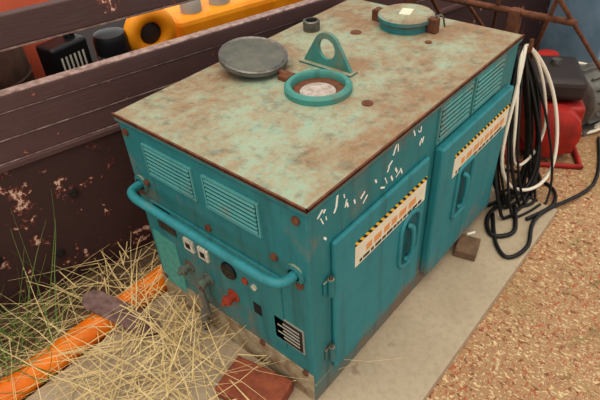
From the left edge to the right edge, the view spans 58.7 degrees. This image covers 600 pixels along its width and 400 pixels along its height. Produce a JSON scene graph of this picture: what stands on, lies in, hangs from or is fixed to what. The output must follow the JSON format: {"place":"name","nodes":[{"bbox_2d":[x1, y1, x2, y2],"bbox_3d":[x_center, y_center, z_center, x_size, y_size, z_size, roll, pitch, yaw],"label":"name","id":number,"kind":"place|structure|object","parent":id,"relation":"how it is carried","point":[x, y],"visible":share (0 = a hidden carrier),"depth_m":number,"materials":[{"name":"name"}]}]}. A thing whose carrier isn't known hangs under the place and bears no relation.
{"place":"outdoors","nodes":[
{"label":"outdoors","id":0,"kind":"place"},
{"bbox_2d":[0,131,599,399],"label":"ground","id":1,"kind":"structure","parent":0,"point":[534,321],"depth_m":1.86,"materials":[{"name":"brown gravel"}]},
{"bbox_2d":[0,189,107,393],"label":"grass clump","id":2,"kind":"object","parent":1,"relation":"on","point":[6,358],"visible":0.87,"depth_m":1.78,"materials":[{"name":"green plant"}]},
{"bbox_2d":[0,266,166,399],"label":"orange pipe","id":3,"kind":"object","parent":1,"relation":"on","point":[23,383],"visible":0.39,"depth_m":1.74,"materials":[{"name":"paint"}]},
{"bbox_2d":[0,237,407,399],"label":"dry straw","id":4,"kind":"object","parent":1,"relation":"on","point":[172,360],"visible":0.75,"depth_m":1.71,"materials":[{"name":"beige plant"}]},
{"bbox_2d":[0,0,550,314],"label":"panel","id":5,"kind":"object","parent":1,"relation":"on","point":[104,212],"depth_m":1.94,"materials":[{"name":"brown metal"}]},
{"bbox_2d":[0,189,78,264],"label":"bolts","id":6,"kind":"object","parent":5,"relation":"attached to","point":[73,193],"visible":0.68,"depth_m":1.89,"materials":[{"name":"brown metal"}]},
{"bbox_2d":[0,0,480,173],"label":"rail","id":7,"kind":"object","parent":5,"relation":"on","point":[53,151],"depth_m":1.78,"materials":[{"name":"red paint"}]},
{"bbox_2d":[0,0,455,164],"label":"plank","id":8,"kind":"object","parent":7,"relation":"on","point":[45,138],"depth_m":1.77,"materials":[{"name":"red paint"}]},
{"bbox_2d":[0,0,418,140],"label":"plank","id":9,"kind":"object","parent":8,"relation":"on","point":[38,115],"depth_m":1.79,"materials":[{"name":"red paint"}]},
{"bbox_2d":[0,15,314,114],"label":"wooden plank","id":10,"kind":"object","parent":9,"relation":"on","point":[140,70],"visible":0.17,"depth_m":1.80,"materials":[{"name":"brown wood"}]},
{"bbox_2d":[0,0,345,113],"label":"wooden plank","id":11,"kind":"object","parent":9,"relation":"on","point":[25,97],"visible":0.89,"depth_m":1.82,"materials":[{"name":"red paint"}]},
{"bbox_2d":[0,0,320,96],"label":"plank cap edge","id":12,"kind":"object","parent":11,"relation":"on","point":[60,75],"visible":1,"depth_m":1.81,"materials":[{"name":"brown wood"}]},
{"bbox_2d":[0,0,422,142],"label":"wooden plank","id":13,"kind":"object","parent":8,"relation":"on","point":[92,110],"depth_m":1.77,"materials":[{"name":"brown wood"}]},
{"bbox_2d":[0,3,456,165],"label":"wooden plank","id":14,"kind":"object","parent":7,"relation":"on","point":[96,131],"depth_m":1.78,"materials":[{"name":"brown wood"}]},
{"bbox_2d":[25,185,556,399],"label":"concrete slab","id":15,"kind":"structure","parent":1,"relation":"on","point":[429,326],"depth_m":1.76,"materials":[{"name":"grey concrete"}]},
{"bbox_2d":[82,290,160,335],"bbox_3d":[-0.612,0.387,1.827,0.288,0.094,0.084,11,41,17],"label":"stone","id":16,"kind":"object","parent":15,"relation":"on","point":[94,300],"visible":0.83,"depth_m":1.82,"materials":[{"name":"grey stone"}]},
{"bbox_2d":[215,356,293,399],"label":"brick","id":17,"kind":"object","parent":15,"relation":"on","point":[268,386],"visible":0.89,"depth_m":1.59,"materials":[{"name":"red brick"}]},
{"bbox_2d":[111,0,524,399],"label":"diesel generator","id":18,"kind":"object","parent":15,"relation":"on","point":[313,199],"visible":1,"depth_m":1.51,"materials":[{"name":"teal paint"}]},
{"bbox_2d":[323,156,429,365],"bbox_3d":[0.234,0.198,1.539,0.043,0.507,0.489,26,47,32],"label":"access door","id":19,"kind":"structure","parent":18,"relation":"in","point":[374,259],"depth_m":1.50,"materials":[{"name":"teal paint"}]},
{"bbox_2d":[419,84,513,275],"bbox_3d":[0.603,-0.073,1.868,0.059,0.532,0.544,26,47,32],"label":"access door","id":20,"kind":"structure","parent":18,"relation":"in","point":[465,163],"depth_m":1.79,"materials":[{"name":"teal paint"}]},
{"bbox_2d":[453,234,480,260],"bbox_3d":[0.640,0.181,2.042,0.080,0.035,0.100,15,42,21],"label":"wooden block","id":21,"kind":"object","parent":15,"relation":"on","point":[466,247],"depth_m":2.02,"materials":[{"name":"brown wood"}]},
{"bbox_2d":[404,0,599,258],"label":"cable","id":22,"kind":"object","parent":1,"relation":"on","point":[525,82],"visible":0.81,"depth_m":2.11,"materials":[{"name":"black rubber"}]},
{"bbox_2d":[431,0,599,70],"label":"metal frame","id":23,"kind":"object","parent":1,"relation":"on","point":[562,4],"visible":0.32,"depth_m":2.05,"materials":[{"name":"brown metal"}]},
{"bbox_2d":[502,49,587,169],"bbox_3d":[1.118,-0.598,2.723,0.546,0.428,0.898,5,40,11],"label":"portable generator","id":24,"kind":"object","parent":1,"relation":"on","point":[569,80],"visible":0.46,"depth_m":2.38,"materials":[{"name":"paint"}]},
{"bbox_2d":[538,0,599,62],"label":"barrel","id":25,"kind":"object","parent":1,"relation":"on","point":[562,40],"visible":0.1,"depth_m":2.98,"materials":[{"name":"blue paint"},{"name":"metal"}]},
{"bbox_2d":[554,207,599,395],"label":"straw","id":26,"kind":"object","parent":1,"relation":"on","point":[597,280],"visible":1,"depth_m":1.90,"materials":[{"name":"beige plant"}]},
{"bbox_2d":[579,62,599,133],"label":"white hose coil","id":27,"kind":"object","parent":1,"relation":"on","point":[597,127],"visible":0.11,"depth_m":2.69,"materials":[{"name":"beige"}]},
{"bbox_2d":[581,60,599,136],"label":"electric motor","id":28,"kind":"object","parent":1,"relation":"on","point":[591,98],"visible":0.34,"depth_m":2.59,"materials":[{"name":"grey paint"}]},
{"bbox_3d":[-0.398,-0.767,3.025,5.000,0.420,1.500,-26,44,-26],"label":"cart underside","id":29,"kind":"object","parent":1,"relation":"on","visible":0},
{"bbox_2d":[74,19,125,62],"bbox_3d":[-0.390,-0.935,2.857,5.000,0.050,1.565,-26,44,-26],"label":"cart bed","id":30,"kind":"object","parent":29,"relation":"on","point":[87,34],"depth_m":2.80,"materials":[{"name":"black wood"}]},
{"bbox_2d":[0,47,34,89],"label":"bucket","id":31,"kind":"object","parent":30,"relation":"on","point":[15,67],"visible":0.18,"depth_m":1.75,"materials":[{"name":"metal"}]},
{"bbox_2d":[0,0,52,79],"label":"toolbox","id":32,"kind":"object","parent":30,"relation":"on","point":[32,56],"visible":0.06,"depth_m":2.01,"materials":[{"name":"orange"}]},
{"bbox_2d":[36,33,92,75],"bbox_3d":[-0.849,-0.460,1.989,0.102,0.340,0.150,21,45,27],"label":"charger","id":33,"kind":"object","parent":30,"relation":"on","point":[59,54],"visible":0.43,"depth_m":1.90,"materials":[{"name":"black plastic"}]},
{"bbox_2d":[93,27,130,60],"bbox_3d":[-0.708,-0.514,2.078,0.140,0.300,0.140,26,47,32],"label":"cap","id":34,"kind":"object","parent":30,"relation":"on","point":[109,42],"visible":0.25,"depth_m":1.97,"materials":[{"name":"black plastic"}]},
{"bbox_2d":[124,0,303,50],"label":"orange water pump","id":35,"kind":"object","parent":30,"relation":"on","point":[160,26],"visible":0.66,"depth_m":2.20,"materials":[{"name":"yellow paint"}]},
{"bbox_3d":[1.822,-1.512,3.288,0.080,1.040,0.065,-26,44,-26],"label":"post","id":36,"kind":"object","parent":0,"visible":0},
{"bbox_2d":[0,0,194,51],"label":"lower rail edge","id":37,"kind":"object","parent":36,"relation":"attached to","point":[80,29],"depth_m":1.65,"materials":[{"name":"brown wood"}]},
{"bbox_2d":[0,0,186,49],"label":"rail board","id":38,"kind":"object","parent":37,"relation":"on","point":[26,24],"depth_m":1.58,"materials":[{"name":"red paint"}]}
]}

